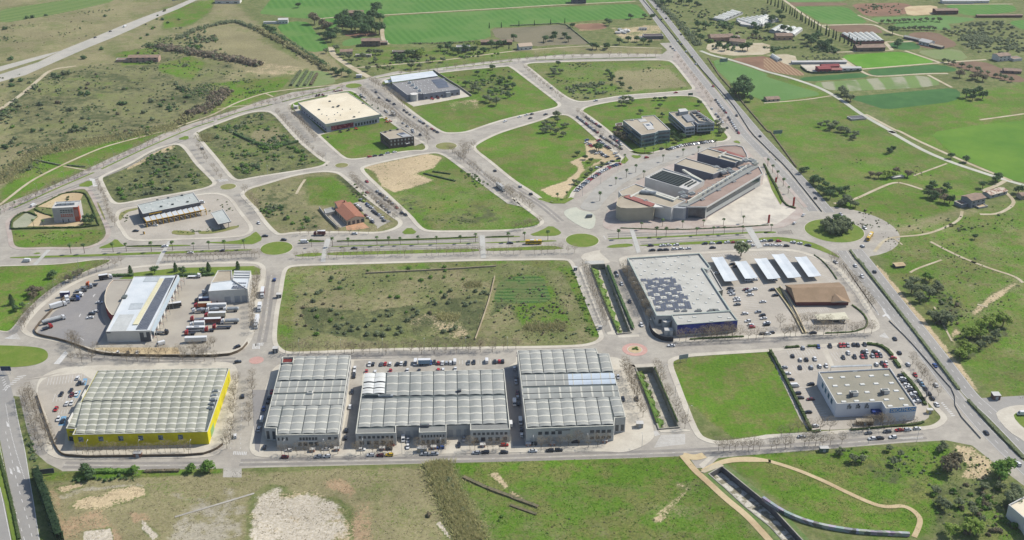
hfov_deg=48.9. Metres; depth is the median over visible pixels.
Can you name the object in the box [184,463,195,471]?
tree
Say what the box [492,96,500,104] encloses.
tree
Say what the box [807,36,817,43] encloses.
tree
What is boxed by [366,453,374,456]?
parked car
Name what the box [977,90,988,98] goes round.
tree
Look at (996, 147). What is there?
wheat field
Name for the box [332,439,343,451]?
street tree
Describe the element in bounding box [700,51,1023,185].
farm road
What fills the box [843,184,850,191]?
tree
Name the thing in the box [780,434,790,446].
street tree
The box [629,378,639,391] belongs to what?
street tree
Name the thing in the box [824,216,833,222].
tree
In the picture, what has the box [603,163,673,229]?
red paving
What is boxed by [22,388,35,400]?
street tree
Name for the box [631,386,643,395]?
street tree
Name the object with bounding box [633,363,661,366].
pavement
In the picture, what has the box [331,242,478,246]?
lawn
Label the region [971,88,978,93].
tree
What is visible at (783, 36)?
house
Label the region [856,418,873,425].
bin store
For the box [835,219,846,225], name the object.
tree
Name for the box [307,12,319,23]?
tree
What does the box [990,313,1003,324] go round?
tree
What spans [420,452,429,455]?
parked car
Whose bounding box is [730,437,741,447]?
street tree
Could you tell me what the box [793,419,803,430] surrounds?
street tree
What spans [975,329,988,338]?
tree
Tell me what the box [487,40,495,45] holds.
tree
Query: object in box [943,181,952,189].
tree
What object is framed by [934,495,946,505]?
tree
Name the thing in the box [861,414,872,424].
street tree
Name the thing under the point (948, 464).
tree
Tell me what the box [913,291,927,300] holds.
tree
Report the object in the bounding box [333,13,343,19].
pine tree
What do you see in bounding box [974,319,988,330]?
tree
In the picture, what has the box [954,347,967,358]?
tree
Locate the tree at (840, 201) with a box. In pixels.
[836,199,844,205]
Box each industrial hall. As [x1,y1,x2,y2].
[264,355,350,447]
[355,369,509,445]
[517,348,625,442]
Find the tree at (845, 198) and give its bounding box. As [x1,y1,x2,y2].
[841,196,851,204]
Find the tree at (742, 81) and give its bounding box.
[730,79,744,93]
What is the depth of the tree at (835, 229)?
846.87 m
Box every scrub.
[0,1,1023,537]
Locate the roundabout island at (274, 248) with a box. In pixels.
[261,242,291,254]
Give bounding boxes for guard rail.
[643,0,821,211]
[889,320,980,437]
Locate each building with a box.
[52,200,82,222]
[380,128,413,148]
[623,115,669,147]
[668,108,714,136]
[1006,497,1023,534]
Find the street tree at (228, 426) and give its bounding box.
[223,420,235,434]
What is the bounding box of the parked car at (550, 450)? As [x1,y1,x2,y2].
[546,448,553,451]
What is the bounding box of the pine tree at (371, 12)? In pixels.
[366,9,378,16]
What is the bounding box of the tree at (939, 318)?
[936,313,944,321]
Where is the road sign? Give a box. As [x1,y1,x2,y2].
[0,366,10,373]
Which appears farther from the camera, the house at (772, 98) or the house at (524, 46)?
the house at (524, 46)
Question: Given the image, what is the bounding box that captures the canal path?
[581,266,610,332]
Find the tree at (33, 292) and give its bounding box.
[27,290,37,297]
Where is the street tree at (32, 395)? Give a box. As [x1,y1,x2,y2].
[25,390,38,403]
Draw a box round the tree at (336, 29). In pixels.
[333,27,341,36]
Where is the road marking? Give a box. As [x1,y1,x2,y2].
[0,1,1023,539]
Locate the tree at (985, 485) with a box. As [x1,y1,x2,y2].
[979,481,990,489]
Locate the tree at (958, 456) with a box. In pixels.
[946,450,965,463]
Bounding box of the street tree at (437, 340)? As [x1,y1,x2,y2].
[431,336,443,349]
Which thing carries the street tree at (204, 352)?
on the pavement at (630, 439)
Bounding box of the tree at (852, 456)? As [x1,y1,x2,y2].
[849,453,858,461]
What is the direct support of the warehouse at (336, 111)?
on the terrain at (736, 396)
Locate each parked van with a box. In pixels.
[22,258,30,261]
[156,340,164,345]
[260,415,263,422]
[300,239,307,242]
[518,416,522,424]
[790,382,799,387]
[1017,410,1023,415]
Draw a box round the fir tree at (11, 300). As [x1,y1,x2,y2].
[7,294,14,304]
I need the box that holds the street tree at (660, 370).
[655,366,666,377]
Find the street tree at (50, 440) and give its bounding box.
[45,435,56,447]
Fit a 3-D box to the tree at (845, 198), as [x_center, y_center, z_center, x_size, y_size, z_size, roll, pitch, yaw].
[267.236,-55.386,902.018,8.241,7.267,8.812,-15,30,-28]
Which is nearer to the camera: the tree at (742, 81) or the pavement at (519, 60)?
the tree at (742, 81)
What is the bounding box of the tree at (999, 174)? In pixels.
[993,172,1003,177]
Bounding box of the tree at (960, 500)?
[953,497,965,506]
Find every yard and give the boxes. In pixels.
[26,264,260,353]
[38,277,121,347]
[119,194,248,238]
[252,390,267,451]
[293,104,397,134]
[329,214,345,227]
[340,370,372,449]
[345,33,375,35]
[385,83,468,105]
[410,133,420,145]
[505,367,524,445]
[625,251,872,338]
[706,43,769,55]
[800,63,850,71]
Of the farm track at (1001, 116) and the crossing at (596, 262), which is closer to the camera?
the crossing at (596, 262)
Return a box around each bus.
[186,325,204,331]
[525,239,541,244]
[866,231,873,240]
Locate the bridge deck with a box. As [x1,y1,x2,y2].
[700,462,723,472]
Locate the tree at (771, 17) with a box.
[768,15,776,19]
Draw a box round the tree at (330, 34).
[326,31,336,41]
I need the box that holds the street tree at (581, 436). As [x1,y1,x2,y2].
[572,430,584,445]
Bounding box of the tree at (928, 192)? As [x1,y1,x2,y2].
[923,190,932,194]
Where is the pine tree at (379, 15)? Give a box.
[375,13,384,19]
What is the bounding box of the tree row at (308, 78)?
[303,71,313,85]
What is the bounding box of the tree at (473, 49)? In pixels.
[469,46,476,52]
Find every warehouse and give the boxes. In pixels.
[66,368,230,446]
[298,92,380,131]
[390,71,459,100]
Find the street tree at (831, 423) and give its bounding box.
[824,416,838,430]
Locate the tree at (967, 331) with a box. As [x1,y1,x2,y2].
[961,326,976,338]
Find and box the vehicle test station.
[138,192,206,226]
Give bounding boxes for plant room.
[664,328,672,335]
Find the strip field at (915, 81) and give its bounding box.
[815,75,938,90]
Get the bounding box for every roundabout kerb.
[260,241,292,254]
[565,233,598,247]
[804,219,864,242]
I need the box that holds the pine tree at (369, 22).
[363,19,374,31]
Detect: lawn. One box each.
[0,345,47,366]
[0,451,18,539]
[10,249,251,257]
[13,172,94,207]
[79,181,92,186]
[97,202,104,219]
[100,239,123,248]
[101,121,213,168]
[120,266,259,278]
[132,245,189,246]
[179,136,188,139]
[205,232,261,243]
[218,104,272,119]
[282,89,335,101]
[296,253,321,256]
[327,249,478,254]
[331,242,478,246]
[342,237,477,241]
[376,70,432,78]
[402,228,415,233]
[446,61,511,68]
[485,236,519,237]
[485,240,555,242]
[487,246,563,250]
[531,226,560,235]
[538,57,655,59]
[539,197,573,202]
[608,231,765,238]
[608,244,632,247]
[628,143,655,149]
[630,151,652,153]
[640,239,749,245]
[687,136,696,141]
[701,133,724,139]
[759,237,838,257]
[765,168,781,204]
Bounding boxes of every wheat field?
[260,0,631,17]
[278,21,327,51]
[325,18,337,27]
[383,4,648,43]
[933,120,1023,181]
[946,4,1016,14]
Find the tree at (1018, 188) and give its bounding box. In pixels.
[1013,184,1023,192]
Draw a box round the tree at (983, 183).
[978,181,987,188]
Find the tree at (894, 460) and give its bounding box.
[889,456,898,464]
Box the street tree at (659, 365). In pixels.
[654,360,665,373]
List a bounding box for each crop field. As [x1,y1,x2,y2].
[800,73,868,80]
[852,88,959,108]
[868,65,955,75]
[890,42,919,49]
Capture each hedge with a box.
[0,455,20,538]
[10,211,36,226]
[10,224,97,229]
[30,158,60,165]
[30,465,63,539]
[34,208,52,215]
[36,193,61,206]
[61,191,99,224]
[66,164,85,167]
[72,472,139,482]
[82,467,132,473]
[111,273,133,276]
[126,245,161,246]
[142,468,179,472]
[177,272,214,276]
[233,131,298,145]
[337,236,474,241]
[461,475,538,507]
[507,503,536,514]
[510,23,589,42]
[591,267,617,330]
[607,265,634,328]
[620,224,768,229]
[636,372,657,422]
[654,367,678,421]
[690,335,743,339]
[708,58,796,166]
[762,46,789,49]
[763,163,795,207]
[769,349,811,429]
[783,345,799,347]
[800,66,861,73]
[814,254,836,278]
[825,304,867,333]
[849,249,863,263]
[849,420,923,430]
[857,258,960,389]
[867,342,893,355]
[892,359,900,367]
[901,371,926,404]
[967,399,1023,458]
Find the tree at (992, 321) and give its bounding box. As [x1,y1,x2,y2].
[981,315,997,328]
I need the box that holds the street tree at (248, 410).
[242,404,253,415]
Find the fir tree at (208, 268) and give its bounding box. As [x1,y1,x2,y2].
[206,262,212,271]
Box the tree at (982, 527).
[977,520,985,533]
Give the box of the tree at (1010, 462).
[998,456,1018,468]
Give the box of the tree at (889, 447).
[886,443,894,449]
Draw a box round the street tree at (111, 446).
[106,441,117,453]
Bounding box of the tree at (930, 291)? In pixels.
[924,285,936,297]
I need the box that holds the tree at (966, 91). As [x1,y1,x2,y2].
[961,88,971,95]
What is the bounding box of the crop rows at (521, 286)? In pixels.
[494,275,550,303]
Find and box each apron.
[223,467,241,476]
[249,357,263,363]
[622,343,646,355]
[699,456,714,468]
[771,206,899,257]
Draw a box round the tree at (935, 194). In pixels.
[930,191,940,199]
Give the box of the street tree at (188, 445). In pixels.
[182,441,192,452]
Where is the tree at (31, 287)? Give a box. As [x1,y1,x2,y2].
[24,285,35,291]
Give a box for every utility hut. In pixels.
[132,450,141,457]
[272,346,278,352]
[276,292,281,297]
[417,445,426,452]
[636,421,643,427]
[819,446,828,451]
[926,408,932,413]
[990,392,1001,399]
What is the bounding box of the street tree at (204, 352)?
[198,348,207,360]
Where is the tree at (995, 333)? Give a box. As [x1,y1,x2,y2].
[989,328,1001,338]
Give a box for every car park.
[25,371,90,449]
[357,202,389,228]
[771,344,929,429]
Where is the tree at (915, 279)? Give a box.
[909,276,921,283]
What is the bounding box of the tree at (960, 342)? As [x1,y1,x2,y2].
[955,338,967,347]
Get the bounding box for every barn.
[791,60,846,63]
[815,66,831,71]
[819,64,839,67]
[831,68,841,71]
[853,44,885,51]
[903,35,919,41]
[919,38,935,45]
[920,42,944,48]
[932,8,958,14]
[940,0,974,3]
[975,0,989,2]
[975,14,1022,17]
[982,187,1007,197]
[1002,68,1021,73]
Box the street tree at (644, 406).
[637,401,649,411]
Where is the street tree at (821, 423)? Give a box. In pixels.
[816,416,827,428]
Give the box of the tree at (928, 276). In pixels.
[926,273,933,280]
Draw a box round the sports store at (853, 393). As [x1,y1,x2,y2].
[817,368,916,421]
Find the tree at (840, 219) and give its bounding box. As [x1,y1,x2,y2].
[833,216,846,221]
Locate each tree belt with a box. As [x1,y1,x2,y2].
[154,42,264,65]
[175,19,257,38]
[179,87,234,114]
[251,25,329,70]
[264,27,330,67]
[410,40,473,43]
[653,0,702,45]
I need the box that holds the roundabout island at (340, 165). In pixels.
[335,163,347,167]
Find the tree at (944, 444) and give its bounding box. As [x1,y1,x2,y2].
[939,440,949,448]
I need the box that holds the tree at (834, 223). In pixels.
[830,220,839,226]
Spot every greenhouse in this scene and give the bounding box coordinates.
[713,10,742,20]
[736,14,778,27]
[757,15,768,26]
[769,24,802,35]
[770,53,781,61]
[841,32,884,43]
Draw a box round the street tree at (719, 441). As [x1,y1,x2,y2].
[712,436,724,450]
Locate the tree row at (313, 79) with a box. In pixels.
[309,72,317,85]
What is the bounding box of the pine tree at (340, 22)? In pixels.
[336,18,345,28]
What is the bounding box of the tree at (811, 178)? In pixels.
[809,174,818,182]
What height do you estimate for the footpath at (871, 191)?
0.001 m
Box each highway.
[0,369,39,539]
[639,0,816,210]
[648,0,833,212]
[838,251,1023,473]
[852,249,1023,452]
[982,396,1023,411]
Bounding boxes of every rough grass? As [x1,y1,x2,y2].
[45,465,444,539]
[107,119,589,348]
[109,62,687,228]
[280,261,595,349]
[452,456,755,539]
[762,444,1022,539]
[887,213,1023,394]
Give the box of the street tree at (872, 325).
[867,320,878,333]
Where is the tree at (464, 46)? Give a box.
[461,43,469,51]
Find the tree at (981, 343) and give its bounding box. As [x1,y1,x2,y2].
[976,340,986,348]
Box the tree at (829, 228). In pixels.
[825,225,834,233]
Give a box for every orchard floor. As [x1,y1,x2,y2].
[0,0,112,21]
[293,71,334,86]
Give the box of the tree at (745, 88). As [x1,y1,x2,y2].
[736,84,753,97]
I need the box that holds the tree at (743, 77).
[736,74,752,81]
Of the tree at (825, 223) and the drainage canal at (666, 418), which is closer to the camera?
the drainage canal at (666, 418)
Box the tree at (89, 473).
[83,468,95,478]
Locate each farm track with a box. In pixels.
[0,65,75,108]
[320,1,634,18]
[328,47,370,77]
[354,46,652,67]
[380,29,388,43]
[764,95,830,102]
[783,0,830,29]
[823,24,912,41]
[829,50,892,52]
[841,58,947,76]
[862,59,985,69]
[864,114,1011,180]
[884,42,893,49]
[906,51,941,62]
[928,75,951,87]
[979,113,1023,119]
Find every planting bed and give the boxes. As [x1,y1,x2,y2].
[119,208,137,219]
[172,230,194,234]
[199,226,238,233]
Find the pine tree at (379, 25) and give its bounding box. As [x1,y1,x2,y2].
[373,22,385,33]
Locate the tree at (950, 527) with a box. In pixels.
[944,522,959,534]
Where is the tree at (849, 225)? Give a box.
[846,221,854,230]
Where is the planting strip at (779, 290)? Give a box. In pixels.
[776,287,803,331]
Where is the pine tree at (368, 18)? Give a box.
[363,15,374,20]
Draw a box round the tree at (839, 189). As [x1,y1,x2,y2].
[834,186,843,192]
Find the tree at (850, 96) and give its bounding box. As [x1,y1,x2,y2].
[847,94,855,101]
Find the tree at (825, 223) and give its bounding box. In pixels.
[820,219,831,229]
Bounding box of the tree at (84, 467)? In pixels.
[78,463,90,471]
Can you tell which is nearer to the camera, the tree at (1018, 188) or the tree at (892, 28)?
the tree at (1018, 188)
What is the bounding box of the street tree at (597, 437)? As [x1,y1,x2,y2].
[591,432,603,446]
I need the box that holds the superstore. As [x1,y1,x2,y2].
[627,253,737,335]
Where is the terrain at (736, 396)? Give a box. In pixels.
[0,0,1023,539]
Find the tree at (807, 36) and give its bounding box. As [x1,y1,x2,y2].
[804,34,814,42]
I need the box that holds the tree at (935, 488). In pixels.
[931,485,940,492]
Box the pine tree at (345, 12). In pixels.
[339,8,349,15]
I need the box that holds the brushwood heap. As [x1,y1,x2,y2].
[423,173,455,181]
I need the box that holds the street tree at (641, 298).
[637,292,646,306]
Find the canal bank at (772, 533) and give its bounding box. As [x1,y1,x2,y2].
[702,464,808,539]
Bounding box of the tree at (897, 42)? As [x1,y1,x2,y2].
[894,40,902,46]
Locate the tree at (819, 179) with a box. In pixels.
[814,177,824,184]
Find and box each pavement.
[0,59,946,458]
[2,81,363,210]
[376,55,660,77]
[579,265,616,334]
[581,250,609,263]
[618,334,638,337]
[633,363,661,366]
[659,428,689,432]
[763,157,806,206]
[821,349,833,365]
[996,405,1023,440]
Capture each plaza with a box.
[580,147,702,210]
[704,173,794,224]
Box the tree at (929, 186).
[925,184,933,189]
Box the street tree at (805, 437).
[799,433,810,444]
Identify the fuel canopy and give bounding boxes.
[211,209,230,226]
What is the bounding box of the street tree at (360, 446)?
[354,440,365,454]
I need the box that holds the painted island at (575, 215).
[564,207,595,228]
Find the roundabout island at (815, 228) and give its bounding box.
[805,219,863,242]
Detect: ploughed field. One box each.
[574,23,606,29]
[732,56,769,70]
[763,58,803,75]
[790,2,846,5]
[829,25,881,32]
[852,3,910,15]
[909,32,955,48]
[947,61,1023,81]
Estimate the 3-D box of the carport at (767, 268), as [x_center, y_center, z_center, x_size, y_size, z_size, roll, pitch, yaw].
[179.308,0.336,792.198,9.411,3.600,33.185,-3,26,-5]
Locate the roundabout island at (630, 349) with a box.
[628,346,641,352]
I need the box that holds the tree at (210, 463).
[202,459,215,470]
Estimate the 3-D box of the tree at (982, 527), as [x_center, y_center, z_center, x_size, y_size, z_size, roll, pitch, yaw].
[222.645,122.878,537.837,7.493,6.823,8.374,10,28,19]
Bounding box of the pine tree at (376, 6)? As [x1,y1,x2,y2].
[370,2,381,11]
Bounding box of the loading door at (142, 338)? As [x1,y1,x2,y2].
[139,332,150,341]
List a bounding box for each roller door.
[413,430,417,436]
[448,430,452,436]
[456,429,460,435]
[464,429,468,435]
[530,437,537,441]
[541,437,548,442]
[552,437,559,441]
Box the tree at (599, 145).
[595,143,603,150]
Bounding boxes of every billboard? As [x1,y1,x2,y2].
[40,468,53,473]
[679,354,687,360]
[719,58,727,63]
[773,130,782,135]
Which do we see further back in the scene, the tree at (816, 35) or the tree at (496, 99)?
the tree at (816, 35)
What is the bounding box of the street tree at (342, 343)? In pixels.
[337,339,347,352]
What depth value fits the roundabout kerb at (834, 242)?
846.63 m
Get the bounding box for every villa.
[708,33,739,41]
[729,38,745,45]
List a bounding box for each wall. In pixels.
[34,296,247,356]
[37,395,222,457]
[319,207,338,228]
[365,265,495,273]
[433,69,471,95]
[475,276,494,339]
[649,322,673,341]
[762,496,909,536]
[774,287,806,333]
[779,286,805,331]
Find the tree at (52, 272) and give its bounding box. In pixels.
[48,270,56,277]
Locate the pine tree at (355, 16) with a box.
[350,11,362,20]
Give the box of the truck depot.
[105,275,184,341]
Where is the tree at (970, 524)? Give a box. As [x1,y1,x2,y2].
[959,516,982,534]
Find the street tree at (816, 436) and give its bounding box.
[810,430,823,445]
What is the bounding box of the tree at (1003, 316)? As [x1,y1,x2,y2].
[997,311,1012,325]
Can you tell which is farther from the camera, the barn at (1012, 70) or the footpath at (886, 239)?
the barn at (1012, 70)
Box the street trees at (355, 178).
[1,50,943,451]
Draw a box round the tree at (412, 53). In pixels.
[408,49,416,55]
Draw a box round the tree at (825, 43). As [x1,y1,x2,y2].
[821,40,830,47]
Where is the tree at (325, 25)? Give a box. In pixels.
[320,22,332,29]
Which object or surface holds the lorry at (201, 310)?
on the yard at (176, 321)
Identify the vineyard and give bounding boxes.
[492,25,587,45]
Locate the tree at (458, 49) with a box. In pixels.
[454,47,461,54]
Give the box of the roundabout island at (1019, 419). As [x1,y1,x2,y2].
[1014,413,1023,426]
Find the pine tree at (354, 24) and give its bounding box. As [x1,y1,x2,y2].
[348,20,359,32]
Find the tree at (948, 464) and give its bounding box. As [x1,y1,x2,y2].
[940,455,961,471]
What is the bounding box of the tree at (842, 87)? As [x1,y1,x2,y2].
[837,85,846,90]
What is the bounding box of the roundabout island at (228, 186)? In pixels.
[220,184,235,188]
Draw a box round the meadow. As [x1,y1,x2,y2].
[342,37,365,45]
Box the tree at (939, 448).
[936,445,943,450]
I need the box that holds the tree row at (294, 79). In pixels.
[289,70,301,85]
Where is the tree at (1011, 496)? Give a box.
[1004,490,1022,502]
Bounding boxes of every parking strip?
[352,351,515,372]
[574,163,624,200]
[673,51,752,134]
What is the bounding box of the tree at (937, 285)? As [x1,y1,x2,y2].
[932,279,944,290]
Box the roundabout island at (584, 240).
[566,234,598,246]
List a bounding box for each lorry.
[41,314,65,324]
[42,323,52,329]
[49,301,66,309]
[59,291,69,296]
[64,295,69,302]
[69,295,79,300]
[72,291,83,296]
[74,286,86,292]
[80,283,92,288]
[98,273,112,279]
[155,328,168,334]
[167,301,181,308]
[184,329,195,334]
[184,335,206,342]
[188,273,200,277]
[189,320,204,325]
[190,316,203,320]
[192,307,205,313]
[194,296,208,302]
[194,301,211,307]
[198,290,206,296]
[201,317,220,323]
[204,311,225,317]
[204,326,214,331]
[205,307,219,312]
[207,302,226,308]
[212,323,231,328]
[220,318,238,323]
[223,306,238,311]
[254,314,259,328]
[257,302,261,311]
[260,286,264,297]
[313,230,325,235]
[418,358,430,365]
[496,182,504,191]
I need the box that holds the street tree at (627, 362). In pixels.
[620,359,632,370]
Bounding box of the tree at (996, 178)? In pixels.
[991,176,1000,182]
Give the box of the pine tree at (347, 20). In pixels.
[344,18,355,30]
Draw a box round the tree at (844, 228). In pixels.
[839,225,847,233]
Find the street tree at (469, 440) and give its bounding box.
[462,435,475,445]
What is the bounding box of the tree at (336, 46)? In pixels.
[332,44,339,50]
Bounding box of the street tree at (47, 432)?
[41,427,54,441]
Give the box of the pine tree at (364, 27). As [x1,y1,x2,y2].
[358,23,371,35]
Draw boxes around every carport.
[711,257,736,280]
[734,261,757,278]
[754,258,779,278]
[771,254,800,277]
[795,256,820,277]
[815,312,848,322]
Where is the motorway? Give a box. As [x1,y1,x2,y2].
[0,0,195,81]
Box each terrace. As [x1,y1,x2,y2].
[38,193,82,207]
[346,222,368,229]
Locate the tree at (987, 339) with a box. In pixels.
[981,335,992,343]
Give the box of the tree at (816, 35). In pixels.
[811,33,820,37]
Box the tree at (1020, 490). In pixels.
[1010,485,1023,496]
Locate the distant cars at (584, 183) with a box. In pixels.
[93,8,816,201]
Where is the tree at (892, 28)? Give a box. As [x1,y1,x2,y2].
[888,25,898,33]
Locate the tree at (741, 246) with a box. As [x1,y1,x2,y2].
[734,240,750,255]
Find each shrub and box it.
[995,526,1002,531]
[1011,522,1019,528]
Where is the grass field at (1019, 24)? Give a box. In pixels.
[1010,20,1023,28]
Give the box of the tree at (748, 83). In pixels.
[742,81,754,94]
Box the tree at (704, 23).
[702,20,709,28]
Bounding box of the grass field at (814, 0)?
[787,0,843,1]
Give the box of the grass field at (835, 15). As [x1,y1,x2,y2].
[796,7,866,23]
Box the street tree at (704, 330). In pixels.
[698,326,709,335]
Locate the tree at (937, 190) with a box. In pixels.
[933,188,942,192]
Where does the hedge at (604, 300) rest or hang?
on the drainage canal at (618, 314)
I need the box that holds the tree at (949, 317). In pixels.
[941,313,954,323]
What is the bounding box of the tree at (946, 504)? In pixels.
[940,498,952,509]
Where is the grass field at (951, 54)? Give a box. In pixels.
[919,49,967,59]
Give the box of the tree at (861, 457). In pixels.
[857,454,867,461]
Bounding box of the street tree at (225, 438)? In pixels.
[219,433,232,445]
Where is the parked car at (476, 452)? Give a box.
[472,450,479,454]
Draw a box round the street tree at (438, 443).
[433,437,444,450]
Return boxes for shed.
[324,207,334,215]
[892,262,905,267]
[1016,192,1023,199]
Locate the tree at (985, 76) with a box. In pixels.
[978,74,988,80]
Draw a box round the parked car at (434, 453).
[430,451,438,455]
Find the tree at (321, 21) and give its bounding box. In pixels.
[318,18,327,24]
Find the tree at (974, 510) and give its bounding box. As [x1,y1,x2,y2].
[968,505,978,514]
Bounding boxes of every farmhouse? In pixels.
[116,54,160,62]
[215,0,241,3]
[263,18,288,23]
[348,10,363,16]
[361,38,387,45]
[571,0,585,3]
[954,193,986,207]
[992,52,1021,61]
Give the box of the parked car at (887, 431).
[883,429,891,432]
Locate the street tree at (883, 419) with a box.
[877,413,889,426]
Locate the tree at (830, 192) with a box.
[824,189,835,197]
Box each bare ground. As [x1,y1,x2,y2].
[769,54,796,64]
[905,5,936,14]
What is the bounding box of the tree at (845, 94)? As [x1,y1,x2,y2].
[842,91,848,99]
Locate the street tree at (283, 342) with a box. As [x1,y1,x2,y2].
[278,338,289,351]
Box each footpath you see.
[0,82,351,204]
[175,493,253,516]
[295,179,305,193]
[680,455,772,539]
[682,453,706,459]
[701,457,922,537]
[719,459,768,463]
[834,182,922,203]
[874,211,963,251]
[910,259,941,272]
[914,163,946,175]
[930,241,1023,282]
[934,307,952,340]
[979,192,1015,214]
[982,180,1006,190]
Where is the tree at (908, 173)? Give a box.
[904,170,913,176]
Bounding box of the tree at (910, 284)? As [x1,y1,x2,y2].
[904,279,920,292]
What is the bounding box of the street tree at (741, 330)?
[734,324,746,338]
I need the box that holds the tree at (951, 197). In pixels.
[944,195,955,203]
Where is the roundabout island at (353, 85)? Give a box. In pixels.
[346,83,361,87]
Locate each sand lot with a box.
[28,211,82,226]
[95,347,179,353]
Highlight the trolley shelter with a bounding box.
[830,364,871,369]
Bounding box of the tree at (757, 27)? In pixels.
[754,25,762,30]
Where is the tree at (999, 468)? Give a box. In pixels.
[989,459,1011,480]
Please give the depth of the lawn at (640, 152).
1012.90 m
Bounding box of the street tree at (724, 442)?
[719,437,729,451]
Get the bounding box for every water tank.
[410,93,417,100]
[662,319,670,327]
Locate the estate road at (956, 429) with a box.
[0,43,1023,484]
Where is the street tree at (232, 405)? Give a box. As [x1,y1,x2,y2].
[226,402,237,417]
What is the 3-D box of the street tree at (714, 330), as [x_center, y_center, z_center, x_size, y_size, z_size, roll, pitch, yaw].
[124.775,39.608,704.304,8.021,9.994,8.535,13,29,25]
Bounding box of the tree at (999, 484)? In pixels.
[995,480,1006,488]
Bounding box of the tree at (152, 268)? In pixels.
[149,266,158,273]
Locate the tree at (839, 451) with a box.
[834,448,843,454]
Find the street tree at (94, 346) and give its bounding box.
[88,342,99,352]
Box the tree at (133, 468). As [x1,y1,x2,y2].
[128,464,139,472]
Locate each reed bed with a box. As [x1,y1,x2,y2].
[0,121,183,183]
[194,132,215,141]
[417,457,495,539]
[435,310,460,322]
[462,279,481,288]
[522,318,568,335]
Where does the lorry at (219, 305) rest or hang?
on the yard at (176, 321)
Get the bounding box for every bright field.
[714,59,818,101]
[843,52,932,67]
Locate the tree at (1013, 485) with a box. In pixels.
[1009,481,1021,489]
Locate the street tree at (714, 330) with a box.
[707,326,716,335]
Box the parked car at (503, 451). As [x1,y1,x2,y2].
[500,450,507,453]
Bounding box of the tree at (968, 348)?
[960,342,977,356]
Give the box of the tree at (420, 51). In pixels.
[416,48,425,56]
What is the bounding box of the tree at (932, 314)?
[927,309,941,320]
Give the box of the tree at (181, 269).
[178,266,186,272]
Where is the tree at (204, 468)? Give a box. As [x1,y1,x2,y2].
[198,461,208,471]
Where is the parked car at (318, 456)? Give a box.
[314,454,322,457]
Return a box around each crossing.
[33,250,49,264]
[156,241,169,264]
[320,238,330,261]
[479,235,485,257]
[585,260,603,264]
[630,229,640,252]
[745,227,762,247]
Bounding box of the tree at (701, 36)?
[697,33,705,41]
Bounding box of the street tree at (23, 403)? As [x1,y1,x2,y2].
[17,398,28,408]
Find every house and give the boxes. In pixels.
[340,49,352,54]
[355,54,371,56]
[392,50,414,53]
[456,45,469,50]
[480,39,512,44]
[516,42,532,49]
[642,34,663,38]
[764,96,780,101]
[774,33,792,39]
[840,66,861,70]
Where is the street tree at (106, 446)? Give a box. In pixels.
[99,440,111,451]
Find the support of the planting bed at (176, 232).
on the yard at (198, 221)
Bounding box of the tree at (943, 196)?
[939,193,949,202]
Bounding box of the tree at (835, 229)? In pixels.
[830,226,840,234]
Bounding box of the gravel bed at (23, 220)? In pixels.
[13,213,36,227]
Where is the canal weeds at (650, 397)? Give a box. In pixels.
[638,371,662,427]
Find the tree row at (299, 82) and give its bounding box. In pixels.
[296,70,307,85]
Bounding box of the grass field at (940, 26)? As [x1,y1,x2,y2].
[893,23,950,29]
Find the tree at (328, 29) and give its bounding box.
[325,27,335,32]
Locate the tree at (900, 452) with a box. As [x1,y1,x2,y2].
[897,449,904,455]
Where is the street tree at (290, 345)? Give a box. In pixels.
[286,341,296,348]
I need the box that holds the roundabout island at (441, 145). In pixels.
[436,142,456,149]
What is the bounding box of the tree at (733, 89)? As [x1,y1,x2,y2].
[729,83,741,96]
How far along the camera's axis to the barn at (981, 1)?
1546.74 m
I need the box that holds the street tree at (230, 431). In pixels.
[225,429,233,442]
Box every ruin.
[847,115,866,120]
[891,175,903,178]
[975,204,987,208]
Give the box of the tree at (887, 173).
[882,170,891,177]
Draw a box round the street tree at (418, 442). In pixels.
[413,437,423,445]
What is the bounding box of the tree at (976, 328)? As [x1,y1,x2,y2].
[967,325,979,332]
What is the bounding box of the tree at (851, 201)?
[846,197,855,205]
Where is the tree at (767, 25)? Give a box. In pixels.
[764,23,772,27]
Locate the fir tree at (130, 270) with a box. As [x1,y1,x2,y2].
[128,265,133,273]
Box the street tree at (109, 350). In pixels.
[106,343,115,355]
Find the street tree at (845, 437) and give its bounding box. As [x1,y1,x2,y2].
[838,431,847,439]
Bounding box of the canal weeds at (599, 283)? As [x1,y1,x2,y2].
[593,267,622,331]
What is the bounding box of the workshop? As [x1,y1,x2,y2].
[208,270,251,302]
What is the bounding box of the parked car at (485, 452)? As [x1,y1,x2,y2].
[481,450,488,453]
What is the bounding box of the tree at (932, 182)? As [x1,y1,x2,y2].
[929,180,937,186]
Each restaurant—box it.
[334,200,364,224]
[785,282,849,305]
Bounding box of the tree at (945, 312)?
[939,310,951,314]
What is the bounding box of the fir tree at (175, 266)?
[173,262,177,271]
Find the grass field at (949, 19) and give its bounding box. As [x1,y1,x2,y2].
[872,15,974,23]
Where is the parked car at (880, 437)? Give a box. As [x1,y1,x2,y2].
[876,436,884,439]
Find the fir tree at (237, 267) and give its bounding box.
[235,261,240,269]
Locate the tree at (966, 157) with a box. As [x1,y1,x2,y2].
[963,155,970,160]
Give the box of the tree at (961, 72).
[956,69,965,77]
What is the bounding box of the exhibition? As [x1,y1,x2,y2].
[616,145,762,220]
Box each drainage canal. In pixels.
[589,263,631,334]
[635,366,679,429]
[708,466,802,539]
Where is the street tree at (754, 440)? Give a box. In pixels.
[748,436,761,448]
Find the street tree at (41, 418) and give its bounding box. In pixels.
[34,413,46,422]
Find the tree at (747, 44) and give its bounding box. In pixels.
[744,42,752,50]

